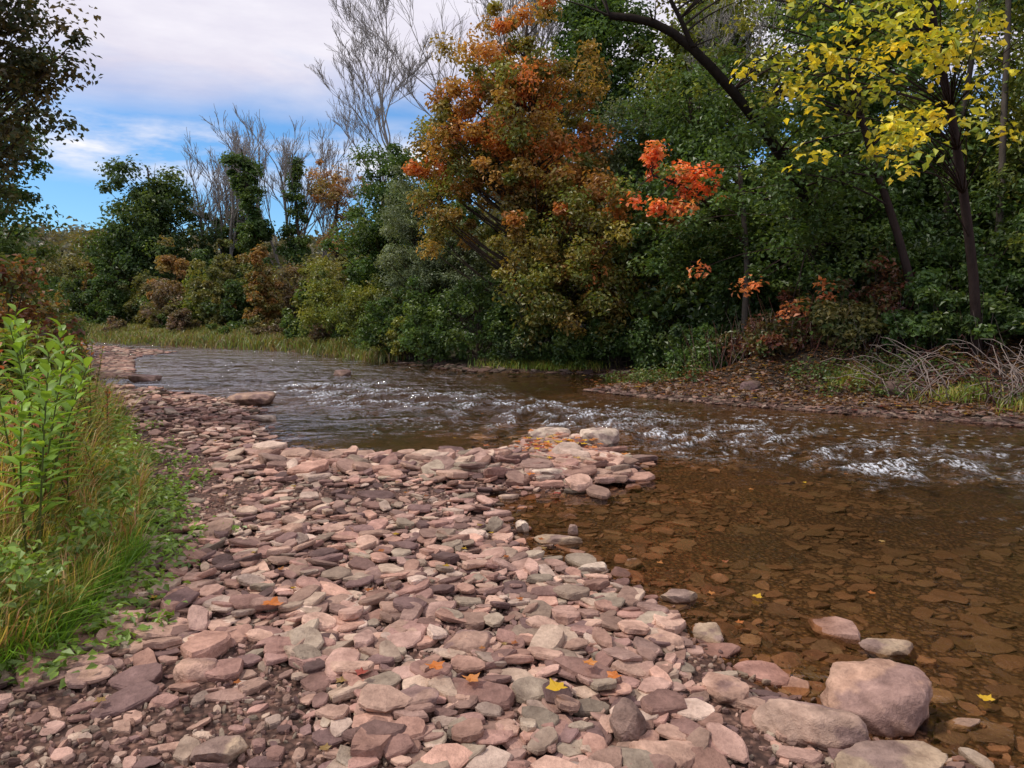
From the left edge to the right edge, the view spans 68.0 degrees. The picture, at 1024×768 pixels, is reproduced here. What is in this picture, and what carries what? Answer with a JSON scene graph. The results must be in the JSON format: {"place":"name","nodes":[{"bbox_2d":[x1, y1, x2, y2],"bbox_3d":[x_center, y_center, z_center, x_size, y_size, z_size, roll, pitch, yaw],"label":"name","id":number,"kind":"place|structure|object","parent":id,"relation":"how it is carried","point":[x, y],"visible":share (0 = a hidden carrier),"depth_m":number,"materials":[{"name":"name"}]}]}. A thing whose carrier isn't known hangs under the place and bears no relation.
{"place":"outdoors","nodes":[
{"label":"outdoors","id":0,"kind":"place"},
{"bbox_2d":[63,318,417,364],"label":"meadow grass","id":1,"kind":"structure","parent":0,"point":[133,332],"depth_m":29.47,"materials":[{"name":"green plant"}]},
{"bbox_2d":[0,196,1023,767],"bbox_3d":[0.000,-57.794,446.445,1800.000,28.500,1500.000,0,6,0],"label":"ground","id":2,"kind":"structure","parent":0,"point":[974,514],"depth_m":6.56,"materials":[{"name":"soil"}]},
{"bbox_2d":[0,390,58,557],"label":"goldenrod plant","id":3,"kind":"object","parent":2,"relation":"on","point":[23,407],"visible":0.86,"depth_m":3.67,"materials":[{"name":"green plant"}]},
{"bbox_2d":[0,317,64,464],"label":"goldenrod plant","id":4,"kind":"object","parent":2,"relation":"on","point":[17,343],"visible":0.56,"depth_m":4.32,"materials":[{"name":"green plant"}]},
{"bbox_2d":[0,46,67,287],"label":"ash tree","id":5,"kind":"object","parent":2,"relation":"on","point":[41,250],"visible":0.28,"depth_m":16.35,"materials":[{"name":"green plant"}]},
{"bbox_2d":[0,363,76,589],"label":"goldenrod plant","id":6,"kind":"object","parent":2,"relation":"on","point":[45,368],"visible":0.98,"depth_m":3.65,"materials":[{"name":"green plant"}]},
{"bbox_2d":[0,253,85,351],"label":"dogwood shrub","id":7,"kind":"object","parent":2,"relation":"on","point":[12,284],"visible":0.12,"depth_m":7.18,"materials":[{"name":"brown plant"}]},
{"bbox_2d":[12,341,77,529],"bbox_3d":[-2.582,0.413,4.146,0.430,1.313,0.359,0,6,0],"label":"goldenrod plant","id":8,"kind":"object","parent":2,"relation":"on","point":[50,345],"visible":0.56,"depth_m":4.07,"materials":[{"name":"green plant"}]},
{"bbox_2d":[0,324,91,437],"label":"riverside shrub","id":9,"kind":"object","parent":2,"relation":"on","point":[35,352],"visible":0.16,"depth_m":6.35,"materials":[{"name":"green plant"}]},
{"bbox_2d":[10,335,85,553],"bbox_3d":[-2.404,0.425,3.937,0.374,1.356,0.408,-3,7,-29],"label":"goldenrod plant","id":10,"kind":"object","parent":2,"relation":"on","point":[59,360],"visible":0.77,"depth_m":3.92,"materials":[{"name":"green plant"}]},
{"bbox_2d":[0,289,97,388],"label":"dogwood shrub","id":11,"kind":"object","parent":2,"relation":"on","point":[49,307],"visible":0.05,"depth_m":8.83,"materials":[{"name":"brown plant"}]},
{"bbox_2d":[0,0,104,217],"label":"ash tree","id":12,"kind":"object","parent":2,"relation":"on","point":[28,62],"visible":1,"depth_m":10.11,"materials":[{"name":"green plant"}]},
{"bbox_2d":[14,357,94,538],"bbox_3d":[-2.528,0.469,4.162,0.376,1.219,0.501,0,6,0],"label":"goldenrod plant","id":13,"kind":"object","parent":2,"relation":"on","point":[78,380],"visible":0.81,"depth_m":4.22,"materials":[{"name":"green plant"}]},
{"bbox_2d":[58,266,98,322],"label":"riverside shrub","id":14,"kind":"object","parent":2,"relation":"on","point":[69,286],"visible":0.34,"depth_m":41.03,"materials":[{"name":"green plant"}]},
{"bbox_2d":[0,358,193,670],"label":"bank grass","id":15,"kind":"structure","parent":2,"relation":"on","point":[18,634],"depth_m":4.02,"materials":[{"name":"green plant"}]},
{"bbox_2d":[79,257,132,322],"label":"riverside shrub","id":16,"kind":"object","parent":2,"relation":"on","point":[105,307],"visible":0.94,"depth_m":39.19,"materials":[{"name":"green plant"}]},
{"bbox_2d":[0,381,246,689],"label":"broadleaf weeds","id":17,"kind":"object","parent":2,"relation":"on","point":[92,520],"visible":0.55,"depth_m":4.10,"materials":[{"name":"green plant"}]},
{"bbox_2d":[88,345,177,379],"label":"distant shoal stones","id":18,"kind":"object","parent":2,"relation":"on","point":[120,363],"visible":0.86,"depth_m":23.26,"materials":[{"name":"stone"}]},
{"bbox_2d":[72,154,223,293],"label":"oak tree","id":19,"kind":"object","parent":2,"relation":"on","point":[151,215],"visible":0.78,"depth_m":41.08,"materials":[{"name":"green plant"}]},
{"bbox_2d":[145,235,190,320],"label":"honeysuckle shrub","id":20,"kind":"object","parent":2,"relation":"on","point":[171,261],"visible":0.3,"depth_m":36.86,"materials":[{"name":"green plant"}]},
{"bbox_2d":[138,277,203,324],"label":"riverside shrub","id":21,"kind":"object","parent":2,"relation":"on","point":[160,298],"visible":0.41,"depth_m":35.73,"materials":[{"name":"brown plant"}]},
{"bbox_2d":[173,657,217,682],"bbox_3d":[-1.297,1.208,3.142,0.189,0.154,0.186,0,6,0],"label":"sandstone boulder","id":22,"kind":"object","parent":2,"relation":"on","point":[188,669],"visible":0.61,"depth_m":3.08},
{"bbox_2d":[168,264,238,324],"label":"honeysuckle shrub","id":23,"kind":"object","parent":2,"relation":"on","point":[192,307],"visible":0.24,"depth_m":35.04,"materials":[{"name":"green plant"}]},
{"bbox_2d":[185,204,249,285],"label":"oak tree","id":24,"kind":"object","parent":2,"relation":"on","point":[223,234],"visible":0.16,"depth_m":42.80,"materials":[{"name":"green plant"}]},
{"bbox_2d":[187,238,249,324],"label":"riverside shrub","id":25,"kind":"object","parent":2,"relation":"on","point":[225,263],"visible":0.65,"depth_m":33.46,"materials":[{"name":"green plant"}]},
{"bbox_2d":[189,735,248,763],"bbox_3d":[-1.004,1.264,2.589,0.199,0.124,0.180,0,6,0],"label":"flat rock","id":26,"kind":"object","parent":2,"relation":"on","point":[224,749],"visible":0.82,"depth_m":2.54,"materials":[{"name":"stone"}]},
{"bbox_2d":[181,116,262,259],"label":"bare tree","id":27,"kind":"object","parent":2,"relation":"on","point":[232,210],"visible":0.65,"depth_m":42.18,"materials":[{"name":"grey plant"}]},
{"bbox_2d":[201,271,264,327],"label":"riverside shrub","id":28,"kind":"object","parent":2,"relation":"on","point":[235,287],"visible":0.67,"depth_m":32.78,"materials":[{"name":"green plant"}]},
{"bbox_2d":[217,148,278,271],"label":"vine covered tree","id":29,"kind":"object","parent":2,"relation":"on","point":[254,229],"visible":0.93,"depth_m":40.91,"materials":[{"name":"green plant"}]},
{"bbox_2d":[228,244,282,325],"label":"honeysuckle shrub","id":30,"kind":"object","parent":2,"relation":"on","point":[267,306],"visible":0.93,"depth_m":32.59,"materials":[{"name":"brown plant"}]},
{"bbox_2d":[201,104,333,305],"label":"bare tree","id":31,"kind":"object","parent":2,"relation":"on","point":[286,154],"visible":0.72,"depth_m":42.85,"materials":[{"name":"grey plant"}]},
{"bbox_2d":[260,262,310,321],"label":"riverside shrub","id":32,"kind":"object","parent":2,"relation":"on","point":[287,290],"visible":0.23,"depth_m":33.74,"materials":[{"name":"brown plant"}]},
{"bbox_2d":[274,153,311,267],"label":"vine covered tree","id":33,"kind":"object","parent":2,"relation":"on","point":[298,245],"visible":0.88,"depth_m":41.56,"materials":[{"name":"green plant"}]},
{"bbox_2d":[82,212,533,321],"bbox_3d":[-11.528,-5.231,38.528,38.253,5.407,8.344,5,7,39],"label":"woodland understorey","id":34,"kind":"object","parent":2,"relation":"on","point":[336,264],"visible":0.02,"depth_m":36.09,"materials":[{"name":"green plant"}]},
{"bbox_2d":[281,120,355,237],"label":"bare tree","id":35,"kind":"object","parent":2,"relation":"on","point":[326,159],"visible":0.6,"depth_m":44.06,"materials":[{"name":"grey plant"}]},
{"bbox_2d":[3,132,637,295],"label":"distant forest","id":36,"kind":"object","parent":2,"relation":"on","point":[54,237],"visible":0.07,"depth_m":64.42,"materials":[{"name":"green plant"}]},
{"bbox_2d":[286,257,369,338],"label":"honeysuckle shrub","id":37,"kind":"object","parent":2,"relation":"on","point":[318,294],"visible":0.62,"depth_m":26.68,"materials":[{"name":"green plant"}]},
{"bbox_2d":[305,158,369,268],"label":"maple tree","id":38,"kind":"object","parent":2,"relation":"on","point":[333,194],"visible":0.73,"depth_m":41.70,"materials":[{"name":"orange plant"}]},
{"bbox_2d":[321,272,395,346],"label":"honeysuckle shrub","id":39,"kind":"object","parent":2,"relation":"on","point":[353,309],"visible":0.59,"depth_m":24.61,"materials":[{"name":"green plant"}]},
{"bbox_2d":[326,91,403,228],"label":"bare tree","id":40,"kind":"object","parent":2,"relation":"on","point":[352,139],"visible":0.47,"depth_m":31.18,"materials":[{"name":"grey plant"}]},
{"bbox_2d":[304,0,437,295],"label":"bare tree","id":41,"kind":"object","parent":2,"relation":"on","point":[407,70],"visible":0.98,"depth_m":28.02,"materials":[{"name":"grey plant"}]},
{"bbox_2d":[318,138,438,317],"bbox_3d":[-4.531,-5.071,27.329,4.554,7.437,4.626,0,6,0],"label":"cottonwood tree","id":42,"kind":"object","parent":2,"relation":"on","point":[370,240],"visible":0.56,"depth_m":26.58,"materials":[{"name":"green plant"}]},
{"bbox_2d":[348,284,433,351],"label":"riverside shrub","id":43,"kind":"object","parent":2,"relation":"on","point":[371,338],"visible":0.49,"depth_m":22.11,"materials":[{"name":"green plant"}]},
{"bbox_2d":[372,163,462,323],"bbox_3d":[-2.998,-3.819,23.825,2.786,5.954,2.678,-2,6,-15],"label":"willow tree","id":44,"kind":"object","parent":2,"relation":"on","point":[418,267],"visible":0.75,"depth_m":23.36,"materials":[{"name":"green plant"}]},
{"bbox_2d":[394,275,470,362],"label":"riverside shrub","id":45,"kind":"object","parent":2,"relation":"on","point":[431,313],"visible":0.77,"depth_m":20.36,"materials":[{"name":"green plant"}]},
{"bbox_2d":[331,0,537,312],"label":"bare tree","id":46,"kind":"object","parent":2,"relation":"on","point":[439,66],"visible":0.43,"depth_m":31.01,"materials":[{"name":"grey plant"}]},
{"bbox_2d":[397,147,495,323],"bbox_3d":[-2.178,-4.680,25.016,3.264,6.736,3.132,2,6,23],"label":"cottonwood tree","id":47,"kind":"object","parent":2,"relation":"on","point":[457,204],"visible":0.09,"depth_m":24.81,"materials":[{"name":"green plant"}]},
{"bbox_2d":[429,219,501,340],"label":"willow tree","id":48,"kind":"object","parent":2,"relation":"on","point":[448,280],"visible":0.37,"depth_m":23.09,"materials":[{"name":"green plant"}]},
{"bbox_2d":[443,629,493,652],"bbox_3d":[-0.193,1.190,3.447,0.199,0.115,0.244,2,6,17],"label":"flat rock","id":49,"kind":"object","parent":2,"relation":"on","point":[472,640],"visible":0.71,"depth_m":3.40,"materials":[{"name":"stone"}]},
{"bbox_2d":[429,275,521,361],"bbox_3d":[-0.944,-1.571,19.777,2.176,2.617,2.431,-5,7,-39],"label":"riverside shrub","id":50,"kind":"object","parent":2,"relation":"on","point":[483,299],"visible":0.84,"depth_m":19.57,"materials":[{"name":"green plant"}]},
{"bbox_2d":[0,382,1023,767],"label":"gravel bar stones","id":51,"kind":"object","parent":2,"relation":"on","point":[556,628],"visible":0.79,"depth_m":3.56,"materials":[{"name":"stone"}]},
{"bbox_2d":[94,360,1014,749],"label":"fallen leaves","id":52,"kind":"object","parent":51,"relation":"on","point":[554,686],"visible":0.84,"depth_m":4.18,"materials":[{"name":"orange plant"}]},
{"bbox_2d":[467,0,572,301],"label":"bare tree","id":53,"kind":"object","parent":2,"relation":"on","point":[549,28],"visible":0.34,"depth_m":26.30,"materials":[{"name":"grey plant"}]},
{"bbox_2d":[486,293,564,366],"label":"riverside shrub","id":54,"kind":"object","parent":2,"relation":"on","point":[504,345],"visible":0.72,"depth_m":18.92,"materials":[{"name":"green plant"}]},
{"bbox_2d":[401,0,706,351],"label":"maple tree","id":55,"kind":"object","parent":2,"relation":"on","point":[503,163],"visible":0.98,"depth_m":18.80,"materials":[{"name":"orange plant"}]},
{"bbox_2d":[531,313,607,368],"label":"riverside shrub","id":56,"kind":"object","parent":2,"relation":"on","point":[563,348],"visible":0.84,"depth_m":18.49,"materials":[{"name":"green plant"}]},
{"bbox_2d":[532,0,679,245],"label":"ash tree","id":57,"kind":"object","parent":2,"relation":"on","point":[582,23],"visible":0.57,"depth_m":23.54,"materials":[{"name":"green plant"}]},
{"bbox_2d":[581,297,656,366],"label":"riverside shrub","id":58,"kind":"object","parent":2,"relation":"on","point":[610,350],"visible":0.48,"depth_m":18.55,"materials":[{"name":"green plant"}]},
{"bbox_2d":[573,95,681,326],"bbox_3d":[3.349,-4.537,20.745,2.872,6.718,3.433,2,6,20],"label":"walnut tree","id":59,"kind":"object","parent":2,"relation":"on","point":[618,151],"visible":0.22,"depth_m":20.08,"materials":[{"name":"green plant"}]},
{"bbox_2d":[609,697,645,741],"bbox_3d":[0.416,1.236,2.752,0.126,0.165,0.132,4,7,32],"label":"sandstone boulder","id":60,"kind":"object","parent":2,"relation":"on","point":[627,721],"visible":0.86,"depth_m":2.71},
{"bbox_2d":[613,292,701,370],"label":"riverside shrub","id":61,"kind":"object","parent":2,"relation":"on","point":[650,356],"visible":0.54,"depth_m":17.74,"materials":[{"name":"green plant"}]},
{"bbox_2d":[629,740,695,767],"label":"flat rock","id":62,"kind":"object","parent":2,"relation":"on","point":[681,754],"visible":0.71,"depth_m":2.58,"materials":[{"name":"stone"}]},
{"bbox_2d":[303,351,1023,427],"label":"bank stones","id":63,"kind":"object","parent":2,"relation":"on","point":[829,409],"visible":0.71,"depth_m":12.50,"materials":[{"name":"stone"}]},
{"bbox_2d":[594,37,797,327],"bbox_3d":[4.874,-4.572,18.953,5.353,7.797,5.135,3,7,27],"label":"oak tree","id":64,"kind":"object","parent":2,"relation":"on","point":[685,145],"visible":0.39,"depth_m":18.46,"materials":[{"name":"green plant"}]},
{"bbox_2d":[370,348,1023,415],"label":"bank grass","id":65,"kind":"structure","parent":2,"relation":"on","point":[543,365],"depth_m":12.85,"materials":[{"name":"green plant"}]},
{"bbox_2d":[619,139,778,319],"bbox_3d":[4.091,-3.035,16.452,4.270,4.174,2.740,-2,6,-20],"label":"red maple tree","id":66,"kind":"object","parent":2,"relation":"on","point":[655,154],"visible":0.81,"depth_m":16.10,"materials":[{"name":"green plant"}]},
{"bbox_2d":[664,322,734,376],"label":"riverside shrub","id":67,"kind":"object","parent":2,"relation":"on","point":[702,342],"visible":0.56,"depth_m":15.96,"materials":[{"name":"green plant"}]},
{"bbox_2d":[651,291,769,373],"bbox_3d":[4.571,-1.048,16.958,2.632,2.083,2.120,2,6,23],"label":"riverside shrub","id":68,"kind":"object","parent":2,"relation":"on","point":[709,317],"visible":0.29,"depth_m":16.69,"materials":[{"name":"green plant"}]},
{"bbox_2d":[626,0,796,157],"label":"ash tree","id":69,"kind":"object","parent":2,"relation":"on","point":[675,48],"visible":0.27,"depth_m":22.54,"materials":[{"name":"green plant"}]},
{"bbox_2d":[698,167,749,338],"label":"slender tree","id":70,"kind":"object","parent":2,"relation":"on","point":[709,182],"visible":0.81,"depth_m":15.73,"materials":[{"name":"brown plant"}]},
{"bbox_2d":[701,671,748,704],"bbox_3d":[0.854,1.262,3.075,0.204,0.103,0.190,4,7,32],"label":"flat rock","id":71,"kind":"object","parent":2,"relation":"on","point":[725,689],"visible":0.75,"depth_m":3.04,"materials":[{"name":"stone"}]},
{"bbox_2d":[683,0,795,132],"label":"bare tree","id":72,"kind":"object","parent":2,"relation":"on","point":[726,19],"visible":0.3,"depth_m":21.10,"materials":[{"name":"grey plant"}]},
{"bbox_2d":[706,311,774,365],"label":"dogwood shrub","id":73,"kind":"object","parent":2,"relation":"on","point":[729,348],"visible":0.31,"depth_m":15.49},
{"bbox_2d":[563,0,925,334],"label":"overhanging tree","id":74,"kind":"object","parent":2,"relation":"on","point":[797,184],"visible":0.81,"depth_m":13.20,"materials":[{"name":"green plant"}]},
{"bbox_2d":[478,419,1023,767],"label":"riverbed stones","id":75,"kind":"object","parent":2,"relation":"on","point":[995,733],"visible":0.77,"depth_m":5.05,"materials":[{"name":"stone"}]},
{"bbox_2d":[702,251,799,332],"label":"riverside shrub","id":76,"kind":"object","parent":2,"relation":"on","point":[717,297],"visible":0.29,"depth_m":16.77,"materials":[{"name":"green plant"}]},
{"bbox_2d":[743,317,813,355],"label":"dogwood shrub","id":77,"kind":"object","parent":2,"relation":"on","point":[786,340],"visible":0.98,"depth_m":14.35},
{"bbox_2d":[565,327,1023,419],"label":"leaf litter","id":78,"kind":"object","parent":2,"relation":"on","point":[774,359],"visible":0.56,"depth_m":13.04,"materials":[{"name":"brown plant"}]},
{"bbox_2d":[686,177,925,322],"bbox_3d":[5.775,-2.443,15.018,4.926,3.278,2.531,-2,6,-18],"label":"maple tree","id":79,"kind":"object","parent":2,"relation":"on","point":[827,241],"visible":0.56,"depth_m":14.73,"materials":[{"name":"green plant"}]},
{"bbox_2d":[751,698,868,749],"bbox_3d":[1.093,1.271,2.800,0.401,0.178,0.194,2,6,20],"label":"sandstone boulder","id":80,"kind":"object","parent":2,"relation":"on","point":[813,725],"visible":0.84,"depth_m":2.74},
{"bbox_2d":[653,0,968,313],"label":"leaning tree","id":81,"kind":"object","parent":2,"relation":"on","point":[885,197],"visible":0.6,"depth_m":13.07,"materials":[{"name":"green plant"}]},
{"bbox_2d":[600,124,1023,360],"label":"woodland understorey","id":82,"kind":"object","parent":2,"relation":"on","point":[692,298],"visible":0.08,"depth_m":17.47,"materials":[{"name":"green plant"}]},
{"bbox_2d":[600,329,1023,401],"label":"ground cover plants","id":83,"kind":"object","parent":2,"relation":"on","point":[654,375],"visible":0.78,"depth_m":13.08,"materials":[{"name":"green plant"}]},
{"bbox_2d":[789,236,872,332],"bbox_3d":[6.698,-1.901,15.465,2.274,2.230,2.027,0,6,0],"label":"riverside shrub","id":84,"kind":"object","parent":2,"relation":"on","point":[806,287],"visible":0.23,"depth_m":14.97,"materials":[{"name":"green plant"}]},
{"bbox_2d":[666,285,1009,372],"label":"dogwood stems","id":85,"kind":"object","parent":2,"relation":"on","point":[811,336],"visible":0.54,"depth_m":14.31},
{"bbox_2d":[759,27,927,291],"bbox_3d":[6.910,-4.184,15.758,3.410,6.667,3.490,0,6,0],"label":"walnut tree","id":86,"kind":"object","parent":2,"relation":"on","point":[850,142],"visible":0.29,"depth_m":15.13,"materials":[{"name":"green plant"}]},
{"bbox_2d":[808,297,891,349],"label":"dogwood shrub","id":87,"kind":"object","parent":2,"relation":"on","point":[849,331],"visible":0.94,"depth_m":13.82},
{"bbox_2d":[830,241,914,322],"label":"dogwood shrub","id":88,"kind":"object","parent":2,"relation":"on","point":[873,294],"visible":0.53,"depth_m":14.07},
{"bbox_2d":[729,0,1023,353],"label":"yellow leaved tree","id":89,"kind":"object","parent":2,"relation":"on","point":[938,53],"visible":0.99,"depth_m":9.22,"materials":[{"name":"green plant"}]},
{"bbox_2d":[820,658,932,738],"bbox_3d":[1.438,1.274,3.006,0.431,0.280,0.359,0,6,0],"label":"sandstone boulder","id":90,"kind":"object","parent":2,"relation":"on","point":[880,697],"visible":0.76,"depth_m":2.92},
{"bbox_2d":[859,638,917,664],"bbox_3d":[1.774,1.263,3.570,0.274,0.102,0.136,0,6,0],"label":"flat rock","id":91,"kind":"object","parent":2,"relation":"on","point":[900,651],"visible":0.89,"depth_m":3.54,"materials":[{"name":"stone"}]},
{"bbox_2d":[758,0,1023,275],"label":"oak tree","id":92,"kind":"object","parent":2,"relation":"on","point":[919,70],"visible":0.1,"depth_m":16.41,"materials":[{"name":"green plant"}]},
{"bbox_2d":[834,740,947,767],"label":"flat rock","id":93,"kind":"object","parent":2,"relation":"on","point":[892,754],"visible":1,"depth_m":2.56,"materials":[{"name":"stone"}]},
{"bbox_2d":[827,198,955,308],"bbox_3d":[7.363,-2.292,14.837,2.384,2.642,2.060,0,6,0],"label":"riverside shrub","id":94,"kind":"object","parent":2,"relation":"on","point":[906,223],"visible":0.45,"depth_m":14.49,"materials":[{"name":"green plant"}]},
{"bbox_2d":[877,265,966,349],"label":"riverside shrub","id":95,"kind":"object","parent":2,"relation":"on","point":[921,293],"visible":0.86,"depth_m":13.13,"materials":[{"name":"green plant"}]},
{"bbox_2d":[821,335,1023,403],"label":"dead brush","id":96,"kind":"object","parent":2,"relation":"on","point":[934,379],"visible":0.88,"depth_m":11.99,"materials":[{"name":"wood"}]},
{"bbox_2d":[865,166,1017,291],"bbox_3d":[8.443,-2.789,15.072,2.621,2.995,2.640,0,6,0],"label":"riverside shrub","id":97,"kind":"object","parent":2,"relation":"on","point":[955,230],"visible":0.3,"depth_m":14.63,"materials":[{"name":"green plant"}]},
{"bbox_2d":[889,0,1023,220],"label":"ash tree","id":98,"kind":"object","parent":2,"relation":"on","point":[988,62],"visible":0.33,"depth_m":15.96,"materials":[{"name":"green plant"}]},
{"bbox_2d":[924,217,1023,312],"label":"riverside shrub","id":99,"kind":"object","parent":2,"relation":"on","point":[989,270],"visible":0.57,"depth_m":13.47,"materials":[{"name":"green plant"}]},
{"bbox_2d":[926,284,1023,348],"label":"riverside shrub","id":100,"kind":"object","parent":2,"relation":"on","point":[1009,318],"visible":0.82,"depth_m":12.74,"materials":[{"name":"green plant"}]},
{"bbox_2d":[937,0,1023,218],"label":"walnut tree","id":101,"kind":"object","parent":2,"relation":"on","point":[1014,154],"visible":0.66,"depth_m":14.63,"materials":[{"name":"green plant"}]},
{"bbox_2d":[951,176,1023,303],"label":"riverside shrub","id":102,"kind":"object","parent":2,"relation":"on","point":[986,208],"visible":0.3,"depth_m":14.08,"materials":[{"name":"green plant"}]},
{"bbox_2d":[992,0,1010,258],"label":"slender tree","id":103,"kind":"object","parent":2,"relation":"on","point":[1003,139],"visible":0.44,"depth_m":14.50,"materials":[{"name":"brown plant"}]},
{"bbox_2d":[0,0,1023,241],"label":"sky","id":104,"kind":"structure","parent":0,"point":[165,66],"materials":[{"name":"blue"}]},
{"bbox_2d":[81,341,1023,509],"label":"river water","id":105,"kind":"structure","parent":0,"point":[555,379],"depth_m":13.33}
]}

